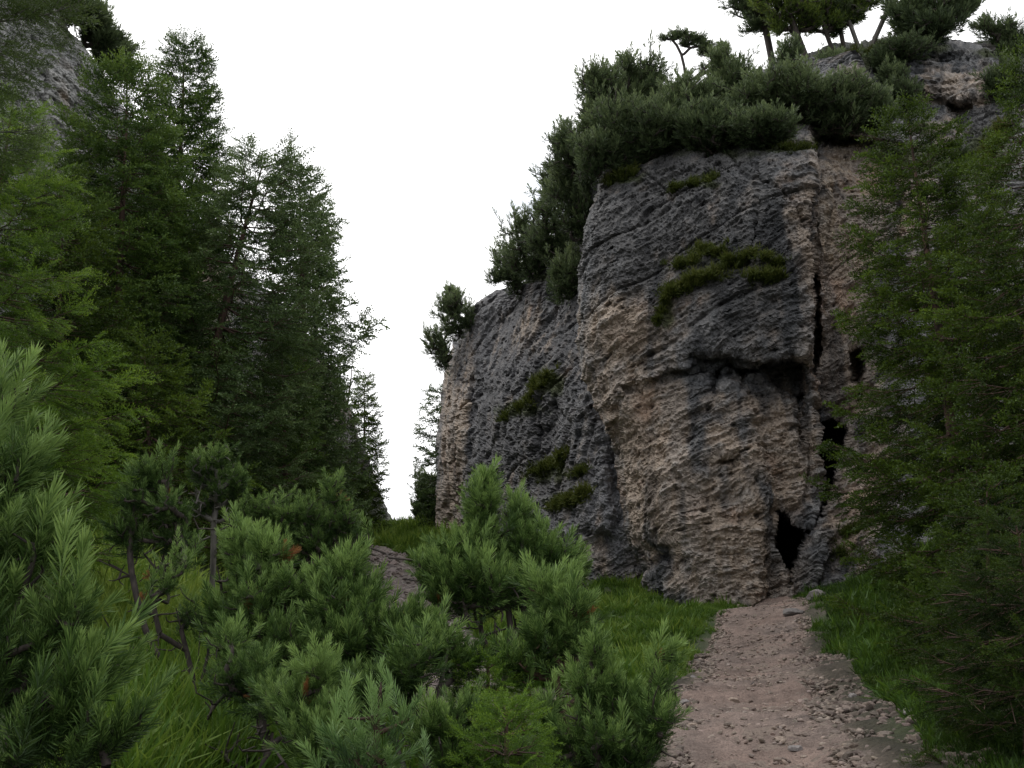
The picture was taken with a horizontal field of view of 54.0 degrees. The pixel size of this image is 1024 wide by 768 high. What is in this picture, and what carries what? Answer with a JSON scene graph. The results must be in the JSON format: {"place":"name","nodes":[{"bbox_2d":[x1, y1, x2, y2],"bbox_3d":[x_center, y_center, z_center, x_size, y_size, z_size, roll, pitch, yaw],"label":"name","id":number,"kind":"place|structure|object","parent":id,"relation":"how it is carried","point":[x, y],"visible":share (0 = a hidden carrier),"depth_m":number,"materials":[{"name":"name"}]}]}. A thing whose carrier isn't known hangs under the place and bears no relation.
{"place":"outdoors","nodes":[
{"label":"outdoors","id":0,"kind":"place"},
{"bbox_2d":[0,0,391,521],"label":"cliff","id":1,"kind":"structure","parent":0,"point":[61,76],"depth_m":28.39,"materials":[{"name":"stone"}]},
{"bbox_2d":[53,0,112,36],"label":"pine tree","id":2,"kind":"object","parent":1,"relation":"on","point":[99,14],"visible":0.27,"depth_m":30.66,"materials":[{"name":"green plant"}]},
{"bbox_2d":[73,0,131,57],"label":"pine tree","id":3,"kind":"object","parent":1,"relation":"on","point":[105,35],"visible":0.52,"depth_m":31.49,"materials":[{"name":"green plant"}]},
{"bbox_2d":[87,29,146,84],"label":"pine tree","id":4,"kind":"object","parent":1,"relation":"on","point":[135,47],"visible":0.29,"depth_m":32.49,"materials":[{"name":"green plant"}]},
{"bbox_2d":[0,526,1023,767],"bbox_3d":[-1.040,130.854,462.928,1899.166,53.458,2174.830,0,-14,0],"label":"ground","id":5,"kind":"structure","parent":0,"point":[789,538],"depth_m":9.54,"materials":[{"name":"soil"}]},
{"bbox_2d":[0,0,107,198],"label":"larch tree","id":6,"kind":"object","parent":5,"relation":"on","point":[27,10],"visible":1,"depth_m":7.33,"materials":[{"name":"green plant"}]},
{"bbox_2d":[0,79,163,622],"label":"spruce tree","id":7,"kind":"object","parent":5,"relation":"on","point":[73,470],"visible":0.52,"depth_m":8.66,"materials":[{"name":"green plant"}]},
{"bbox_2d":[0,155,170,533],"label":"spruce tree","id":8,"kind":"object","parent":5,"relation":"on","point":[86,245],"visible":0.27,"depth_m":17.68,"materials":[{"name":"green plant"}]},
{"bbox_2d":[0,337,182,767],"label":"mountain pine","id":9,"kind":"object","parent":5,"relation":"on","point":[68,706],"visible":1,"depth_m":2.69,"materials":[{"name":"green plant"}]},
{"bbox_2d":[1,45,261,526],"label":"spruce tree","id":10,"kind":"object","parent":5,"relation":"on","point":[142,241],"visible":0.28,"depth_m":21.05,"materials":[{"name":"green plant"}]},
{"bbox_2d":[96,438,200,666],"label":"mountain pine","id":11,"kind":"object","parent":5,"relation":"on","point":[162,505],"visible":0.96,"depth_m":7.71,"materials":[{"name":"green plant"}]},
{"bbox_2d":[57,321,267,577],"bbox_3d":[-5.831,1.298,16.601,4.000,4.767,3.581,0,-14,0],"label":"spruce tree","id":12,"kind":"object","parent":5,"relation":"on","point":[172,379],"visible":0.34,"depth_m":16.52,"materials":[{"name":"green plant"}]},
{"bbox_2d":[61,24,282,522],"bbox_3d":[-8.792,-2.830,26.348,6.285,14.674,5.962,-6,-15,22],"label":"spruce tree","id":13,"kind":"object","parent":5,"relation":"on","point":[201,122],"visible":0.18,"depth_m":27.03,"materials":[{"name":"green plant"}]},
{"bbox_2d":[125,526,226,687],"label":"mountain pine","id":14,"kind":"object","parent":5,"relation":"on","point":[170,582],"visible":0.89,"depth_m":6.60,"materials":[{"name":"green plant"}]},
{"bbox_2d":[39,483,377,565],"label":"grass","id":15,"kind":"structure","parent":5,"relation":"on","point":[99,529],"depth_m":15.08,"materials":[{"name":"plant"}]},
{"bbox_2d":[178,438,251,593],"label":"mountain pine","id":16,"kind":"object","parent":5,"relation":"on","point":[213,461],"visible":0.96,"depth_m":9.50,"materials":[{"name":"green plant"}]},
{"bbox_2d":[81,128,365,563],"bbox_3d":[-6.203,-0.761,21.911,5.759,10.037,6.027,-13,-19,42],"label":"spruce tree","id":17,"kind":"object","parent":5,"relation":"on","point":[220,329],"visible":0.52,"depth_m":21.64,"materials":[{"name":"green plant"}]},
{"bbox_2d":[43,524,442,759],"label":"grass","id":18,"kind":"structure","parent":5,"relation":"on","point":[190,582],"depth_m":8.09,"materials":[{"name":"plant"}]},
{"bbox_2d":[190,501,340,691],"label":"mountain pine","id":19,"kind":"object","parent":5,"relation":"on","point":[259,562],"visible":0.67,"depth_m":6.07,"materials":[{"name":"green plant"}]},
{"bbox_2d":[3,645,535,767],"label":"grass","id":20,"kind":"structure","parent":5,"relation":"on","point":[164,745],"depth_m":5.05,"materials":[{"name":"plant"}]},
{"bbox_2d":[220,323,345,573],"bbox_3d":[-5.489,1.768,24.337,3.432,6.783,3.265,0,-14,0],"label":"spruce tree","id":21,"kind":"object","parent":5,"relation":"on","point":[284,459],"visible":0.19,"depth_m":24.25,"materials":[{"name":"green plant"}]},
{"bbox_2d":[194,606,374,767],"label":"mountain pine","id":22,"kind":"object","parent":5,"relation":"on","point":[227,646],"visible":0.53,"depth_m":5.04,"materials":[{"name":"green plant"}]},
{"bbox_2d":[227,465,369,632],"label":"mountain pine","id":23,"kind":"object","parent":5,"relation":"on","point":[322,530],"visible":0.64,"depth_m":8.91,"materials":[{"name":"green plant"}]},
{"bbox_2d":[238,629,368,767],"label":"mountain pine","id":24,"kind":"object","parent":5,"relation":"on","point":[315,680],"visible":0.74,"depth_m":4.01,"materials":[{"name":"green plant"}]},
{"bbox_2d":[239,150,379,568],"bbox_3d":[-5.711,-0.668,28.071,4.222,12.289,3.746,0,-14,0],"label":"spruce tree","id":25,"kind":"object","parent":5,"relation":"on","point":[339,405],"visible":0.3,"depth_m":27.89,"materials":[{"name":"green plant"}]},
{"bbox_2d":[273,205,389,565],"bbox_3d":[-5.952,-0.112,30.935,3.370,11.746,3.435,11,-17,-36],"label":"spruce tree","id":26,"kind":"object","parent":5,"relation":"on","point":[349,325],"visible":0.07,"depth_m":31.06,"materials":[{"name":"green plant"}]},
{"bbox_2d":[346,424,380,537],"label":"spruce tree","id":27,"kind":"object","parent":5,"relation":"on","point":[361,494],"visible":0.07,"depth_m":50.25,"materials":[{"name":"green plant"}]},
{"bbox_2d":[296,653,433,767],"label":"mountain pine","id":28,"kind":"object","parent":5,"relation":"on","point":[341,758],"visible":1,"depth_m":2.84,"materials":[{"name":"green plant"}]},
{"bbox_2d":[291,533,445,748],"bbox_3d":[-0.869,1.556,5.862,0.989,1.422,0.671,0,-14,0],"label":"mountain pine","id":29,"kind":"object","parent":5,"relation":"on","point":[350,609],"visible":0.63,"depth_m":5.89,"materials":[{"name":"green plant"}]},
{"bbox_2d":[349,372,390,529],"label":"spruce tree","id":30,"kind":"object","parent":5,"relation":"on","point":[378,476],"visible":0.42,"depth_m":53.72,"materials":[{"name":"green plant"}]},
{"bbox_2d":[338,592,500,767],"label":"mountain pine","id":31,"kind":"object","parent":5,"relation":"on","point":[433,636],"visible":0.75,"depth_m":4.84,"materials":[{"name":"green plant"}]},
{"bbox_2d":[406,459,436,521],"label":"mountain pine","id":32,"kind":"object","parent":5,"relation":"on","point":[415,510],"visible":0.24,"depth_m":54.66,"materials":[{"name":"green plant"}]},
{"bbox_2d":[409,383,442,527],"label":"spruce tree","id":33,"kind":"object","parent":5,"relation":"on","point":[430,457],"visible":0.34,"depth_m":53.33,"materials":[{"name":"green plant"}]},
{"bbox_2d":[367,538,492,701],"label":"scree","id":34,"kind":"structure","parent":5,"relation":"on","point":[398,571],"depth_m":33.31,"materials":[{"name":"stone"}]},
{"bbox_2d":[362,513,530,565],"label":"grass","id":35,"kind":"structure","parent":5,"relation":"on","point":[401,535],"depth_m":41.01,"materials":[{"name":"plant"}]},
{"bbox_2d":[399,676,541,767],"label":"mountain pine","id":36,"kind":"object","parent":5,"relation":"on","point":[434,722],"visible":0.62,"depth_m":4.12,"materials":[{"name":"green plant"}]},
{"bbox_2d":[358,453,593,714],"bbox_3d":[-0.236,1.384,6.186,1.540,2.053,0.711,0,-14,0],"label":"mountain pine","id":37,"kind":"object","parent":5,"relation":"on","point":[479,559],"visible":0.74,"depth_m":6.28,"materials":[{"name":"green plant"}]},
{"bbox_2d":[408,636,564,767],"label":"shrub","id":38,"kind":"object","parent":5,"relation":"on","point":[487,677],"visible":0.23,"depth_m":4.92,"materials":[{"name":"green plant"}]},
{"bbox_2d":[438,680,571,767],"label":"spruce tree","id":39,"kind":"object","parent":5,"relation":"on","point":[480,748],"visible":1,"depth_m":3.95,"materials":[{"name":"green plant"}]},
{"bbox_2d":[484,549,614,767],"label":"mountain pine","id":40,"kind":"object","parent":5,"relation":"on","point":[556,623],"visible":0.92,"depth_m":5.01,"materials":[{"name":"green plant"}]},
{"bbox_2d":[520,614,695,767],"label":"mountain pine","id":41,"kind":"object","parent":5,"relation":"on","point":[642,708],"visible":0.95,"depth_m":4.51,"materials":[{"name":"green plant"}]},
{"bbox_2d":[465,571,754,688],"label":"grass","id":42,"kind":"structure","parent":5,"relation":"on","point":[630,630],"depth_m":18.50,"materials":[{"name":"plant"}]},
{"bbox_2d":[537,644,702,767],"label":"grass","id":43,"kind":"structure","parent":5,"relation":"on","point":[636,670],"depth_m":11.55,"materials":[{"name":"plant"}]},
{"bbox_2d":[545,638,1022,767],"bbox_3d":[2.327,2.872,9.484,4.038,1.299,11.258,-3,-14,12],"label":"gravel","id":44,"kind":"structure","parent":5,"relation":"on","point":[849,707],"depth_m":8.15,"materials":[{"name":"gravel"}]},
{"bbox_2d":[747,520,1022,669],"bbox_3d":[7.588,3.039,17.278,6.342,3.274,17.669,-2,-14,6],"label":"grass","id":45,"kind":"structure","parent":5,"relation":"on","point":[860,591],"depth_m":16.16,"materials":[{"name":"plant"}]},
{"bbox_2d":[799,88,1023,632],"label":"spruce tree","id":46,"kind":"object","parent":5,"relation":"on","point":[926,191],"visible":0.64,"depth_m":13.93,"materials":[{"name":"green plant"}]},
{"bbox_2d":[832,627,1023,767],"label":"grass","id":47,"kind":"structure","parent":5,"relation":"on","point":[870,657],"depth_m":7.67,"materials":[{"name":"plant"}]},
{"bbox_2d":[859,461,1023,687],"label":"spruce tree","id":48,"kind":"object","parent":5,"relation":"on","point":[953,542],"visible":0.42,"depth_m":9.37,"materials":[{"name":"green plant"}]},
{"bbox_2d":[868,153,1023,571],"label":"spruce tree","id":49,"kind":"object","parent":5,"relation":"on","point":[887,539],"visible":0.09,"depth_m":17.64,"materials":[{"name":"green plant"}]},
{"bbox_2d":[869,33,1023,646],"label":"spruce tree","id":50,"kind":"object","parent":5,"relation":"on","point":[1010,409],"visible":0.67,"depth_m":11.57,"materials":[{"name":"green plant"}]},
{"bbox_2d":[883,501,1023,767],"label":"spruce tree","id":51,"kind":"object","parent":5,"relation":"on","point":[978,608],"visible":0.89,"depth_m":6.34,"materials":[{"name":"green plant"}]},
{"bbox_2d":[434,179,642,581],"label":"cliff","id":52,"kind":"structure","parent":0,"point":[507,346],"depth_m":37.32,"materials":[{"name":"stone"}]},
{"bbox_2d":[419,321,455,375],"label":"mountain pine","id":53,"kind":"object","parent":52,"relation":"on","point":[438,348],"visible":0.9,"depth_m":50.35,"materials":[{"name":"green plant"}]},
{"bbox_2d":[427,279,485,343],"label":"mountain pine","id":54,"kind":"object","parent":52,"relation":"on","point":[450,304],"visible":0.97,"depth_m":48.52,"materials":[{"name":"green plant"}]},
{"bbox_2d":[484,233,525,298],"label":"mountain pine","id":55,"kind":"object","parent":52,"relation":"on","point":[497,273],"visible":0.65,"depth_m":42.98,"materials":[{"name":"green plant"}]},
{"bbox_2d":[494,386,544,422],"bbox_3d":[0.121,0.788,37.129,0.912,1.156,5.434,5,-15,-19],"label":"grass cushion","id":56,"kind":"object","parent":52,"relation":"on","point":[517,406],"depth_m":36.67,"materials":[{"name":"plant"}]},
{"bbox_2d":[492,200,547,283],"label":"mountain pine","id":57,"kind":"object","parent":52,"relation":"on","point":[531,265],"visible":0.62,"depth_m":40.84,"materials":[{"name":"green plant"}]},
{"bbox_2d":[511,177,574,273],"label":"mountain pine","id":58,"kind":"object","parent":52,"relation":"on","point":[538,238],"visible":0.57,"depth_m":38.43,"materials":[{"name":"green plant"}]},
{"bbox_2d":[524,361,561,395],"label":"grass cushion","id":59,"kind":"object","parent":52,"relation":"on","point":[536,382],"depth_m":34.88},
{"bbox_2d":[518,442,569,483],"bbox_3d":[1.094,2.686,33.040,0.742,1.058,4.954,5,-15,-19],"label":"grass cushion","id":60,"kind":"object","parent":52,"relation":"on","point":[547,464],"depth_m":32.61,"materials":[{"name":"plant"}]},
{"bbox_2d":[528,155,569,193],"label":"mountain pine","id":61,"kind":"object","parent":52,"relation":"on","point":[543,174],"visible":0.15,"depth_m":39.81,"materials":[{"name":"green plant"}]},
{"bbox_2d":[543,241,581,306],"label":"mountain pine","id":62,"kind":"object","parent":52,"relation":"on","point":[563,271],"visible":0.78,"depth_m":36.48,"materials":[{"name":"green plant"}]},
{"bbox_2d":[540,114,588,184],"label":"mountain pine","id":63,"kind":"object","parent":52,"relation":"on","point":[559,148],"visible":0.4,"depth_m":35.51,"materials":[{"name":"green plant"}]},
{"bbox_2d":[537,160,594,246],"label":"mountain pine","id":64,"kind":"object","parent":52,"relation":"on","point":[573,198],"visible":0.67,"depth_m":36.10,"materials":[{"name":"green plant"}]},
{"bbox_2d":[541,479,597,514],"bbox_3d":[1.627,3.362,29.518,0.839,0.868,4.315,4,-15,-16],"label":"grass cushion","id":65,"kind":"object","parent":52,"relation":"on","point":[565,499],"depth_m":29.25,"materials":[{"name":"plant"}]},
{"bbox_2d":[563,458,593,483],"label":"grass cushion","id":66,"kind":"object","parent":52,"relation":"on","point":[577,471],"depth_m":28.87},
{"bbox_2d":[67,0,1023,519],"label":"sky","id":67,"kind":"structure","parent":0,"point":[423,118],"materials":[{"name":"white"}]},
{"bbox_2d":[661,596,881,767],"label":"path","id":68,"kind":"structure","parent":0,"point":[701,745],"depth_m":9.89,"materials":[{"name":"gravel"}]},
{"bbox_2d":[575,40,1023,606],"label":"cliff","id":69,"kind":"structure","parent":0,"point":[713,410],"depth_m":25.84,"materials":[{"name":"stone"}]},
{"bbox_2d":[572,52,626,129],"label":"mountain pine","id":70,"kind":"object","parent":69,"relation":"on","point":[596,81],"visible":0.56,"depth_m":31.95,"materials":[{"name":"green plant"}]},
{"bbox_2d":[568,122,641,190],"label":"mountain pine","id":71,"kind":"object","parent":69,"relation":"on","point":[598,160],"visible":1,"depth_m":29.91,"materials":[{"name":"green plant"}]},
{"bbox_2d":[562,83,654,159],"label":"mountain pine","id":72,"kind":"object","parent":69,"relation":"on","point":[609,117],"visible":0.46,"depth_m":30.25,"materials":[{"name":"green plant"}]},
{"bbox_2d":[599,159,641,186],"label":"grass cushion","id":73,"kind":"object","parent":69,"relation":"on","point":[610,179],"depth_m":30.03,"materials":[{"name":"plant"}]},
{"bbox_2d":[612,29,675,104],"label":"mountain pine","id":74,"kind":"object","parent":69,"relation":"on","point":[638,78],"visible":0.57,"depth_m":32.69,"materials":[{"name":"green plant"}]},
{"bbox_2d":[618,81,693,166],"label":"mountain pine","id":75,"kind":"object","parent":69,"relation":"on","point":[654,129],"visible":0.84,"depth_m":29.90,"materials":[{"name":"green plant"}]},
{"bbox_2d":[651,288,669,326],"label":"grass cushion","id":76,"kind":"object","parent":69,"relation":"on","point":[658,317],"depth_m":26.13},
{"bbox_2d":[656,25,715,72],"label":"pine tree","id":77,"kind":"object","parent":69,"relation":"on","point":[688,40],"visible":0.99,"depth_m":34.81,"materials":[{"name":"green plant"}]},
{"bbox_2d":[660,237,714,272],"bbox_3d":[4.640,-3.422,26.520,1.519,1.101,0.955,-2,-14,7],"label":"grass cushion","id":78,"kind":"object","parent":69,"relation":"on","point":[692,257],"depth_m":26.55,"materials":[{"name":"plant"}]},
{"bbox_2d":[650,62,729,109],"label":"mountain pine","id":79,"kind":"object","parent":69,"relation":"on","point":[692,83],"visible":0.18,"depth_m":30.61,"materials":[{"name":"green plant"}]},
{"bbox_2d":[666,167,720,193],"bbox_3d":[5.089,-5.728,28.250,1.759,0.751,0.954,-10,-17,36],"label":"grass cushion","id":80,"kind":"object","parent":69,"relation":"on","point":[673,186],"depth_m":28.24,"materials":[{"name":"plant"}]},
{"bbox_2d":[653,260,736,298],"bbox_3d":[4.721,-2.692,26.012,2.266,1.029,0.672,-5,-15,20],"label":"grass cushion","id":81,"kind":"object","parent":69,"relation":"on","point":[696,277],"depth_m":25.97,"materials":[{"name":"plant"}]},
{"bbox_2d":[668,89,748,157],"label":"mountain pine","id":82,"kind":"object","parent":69,"relation":"on","point":[699,130],"visible":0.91,"depth_m":29.02,"materials":[{"name":"green plant"}]},
{"bbox_2d":[697,38,765,107],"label":"mountain pine","id":83,"kind":"object","parent":69,"relation":"on","point":[724,64],"visible":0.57,"depth_m":32.19,"materials":[{"name":"green plant"}]},
{"bbox_2d":[715,242,761,271],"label":"grass cushion","id":84,"kind":"object","parent":69,"relation":"on","point":[729,259],"depth_m":25.80,"materials":[{"name":"plant"}]},
{"bbox_2d":[711,97,804,150],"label":"mountain pine","id":85,"kind":"object","parent":69,"relation":"on","point":[764,125],"visible":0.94,"depth_m":28.14,"materials":[{"name":"green plant"}]},
{"bbox_2d":[717,59,798,112],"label":"mountain pine","id":86,"kind":"object","parent":69,"relation":"on","point":[758,85],"visible":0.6,"depth_m":30.15,"materials":[{"name":"green plant"}]},
{"bbox_2d":[738,262,791,288],"bbox_3d":[6.387,-2.765,25.403,1.402,0.741,0.723,0,-14,0],"label":"grass cushion","id":87,"kind":"object","parent":69,"relation":"on","point":[765,275],"depth_m":25.32,"materials":[{"name":"plant"}]},
{"bbox_2d":[757,245,792,270],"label":"grass cushion","id":88,"kind":"object","parent":69,"relation":"on","point":[775,261],"depth_m":25.44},
{"bbox_2d":[771,138,819,154],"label":"grass cushion","id":89,"kind":"object","parent":69,"relation":"on","point":[787,145],"depth_m":28.03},
{"bbox_2d":[772,40,840,127],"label":"mountain pine","id":90,"kind":"object","parent":69,"relation":"on","point":[804,80],"visible":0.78,"depth_m":30.01,"materials":[{"name":"green plant"}]},
{"bbox_2d":[806,41,865,60],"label":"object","id":91,"kind":"object","parent":69,"relation":"on","point":[829,53],"visible":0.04,"depth_m":38.32,"materials":[{"name":"green plant"}]},
{"bbox_2d":[802,61,877,140],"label":"mountain pine","id":92,"kind":"object","parent":69,"relation":"on","point":[848,94],"visible":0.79,"depth_m":30.34,"materials":[{"name":"green plant"}]},
{"bbox_2d":[829,517,873,543],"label":"grass cushion","id":93,"kind":"object","parent":69,"relation":"on","point":[845,528],"depth_m":23.68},
{"bbox_2d":[841,77,903,142],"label":"mountain pine","id":94,"kind":"object","parent":69,"relation":"on","point":[882,95],"visible":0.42,"depth_m":30.76,"materials":[{"name":"green plant"}]},
{"bbox_2d":[874,54,924,113],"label":"mountain pine","id":95,"kind":"object","parent":69,"relation":"on","point":[895,75],"visible":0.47,"depth_m":38.05,"materials":[{"name":"green plant"}]},
{"bbox_2d":[772,36,1023,168],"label":"cliff","id":96,"kind":"structure","parent":0,"point":[950,83],"depth_m":38.31,"materials":[{"name":"stone"}]},
{"bbox_2d":[717,0,783,64],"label":"conifer tree","id":97,"kind":"object","parent":96,"relation":"on","point":[754,23],"visible":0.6,"depth_m":43.17,"materials":[{"name":"green plant"}]},
{"bbox_2d":[745,0,826,57],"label":"conifer tree","id":98,"kind":"object","parent":96,"relation":"on","point":[777,12],"visible":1,"depth_m":41.37,"materials":[{"name":"green plant"}]},
{"bbox_2d":[768,31,804,65],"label":"mountain pine","id":99,"kind":"object","parent":96,"relation":"on","point":[791,45],"visible":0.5,"depth_m":39.30,"materials":[{"name":"green plant"}]},
{"bbox_2d":[794,0,846,49],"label":"conifer tree","id":100,"kind":"object","parent":96,"relation":"on","point":[834,20],"visible":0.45,"depth_m":41.88,"materials":[{"name":"green plant"}]},
{"bbox_2d":[822,0,867,49],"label":"conifer tree","id":101,"kind":"object","parent":96,"relation":"on","point":[840,33],"visible":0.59,"depth_m":42.09,"materials":[{"name":"green plant"}]},
{"bbox_2d":[833,0,884,48],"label":"conifer tree","id":102,"kind":"object","parent":96,"relation":"on","point":[862,6],"visible":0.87,"depth_m":42.04,"materials":[{"name":"green plant"}]},
{"bbox_2d":[864,25,939,72],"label":"mountain pine","id":103,"kind":"object","parent":96,"relation":"on","point":[902,49],"visible":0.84,"depth_m":40.17,"materials":[{"name":"green plant"}]},
{"bbox_2d":[877,0,985,44],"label":"mountain pine","id":104,"kind":"object","parent":96,"relation":"on","point":[943,18],"visible":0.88,"depth_m":40.99,"materials":[{"name":"green plant"}]},
{"bbox_2d":[972,112,1012,164],"bbox_3d":[16.048,-8.080,33.823,2.684,2.981,1.453,9,-17,-32],"label":"grass cushion","id":105,"kind":"object","parent":96,"relation":"on","point":[994,125],"depth_m":34.01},
{"bbox_2d":[965,5,1023,63],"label":"mountain pine","id":106,"kind":"object","parent":96,"relation":"on","point":[991,30],"visible":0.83,"depth_m":38.68,"materials":[{"name":"green plant"}]},
{"bbox_2d":[968,48,1023,107],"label":"mountain pine","id":107,"kind":"object","parent":96,"relation":"on","point":[988,79],"visible":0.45,"depth_m":35.59,"materials":[{"name":"green plant"}]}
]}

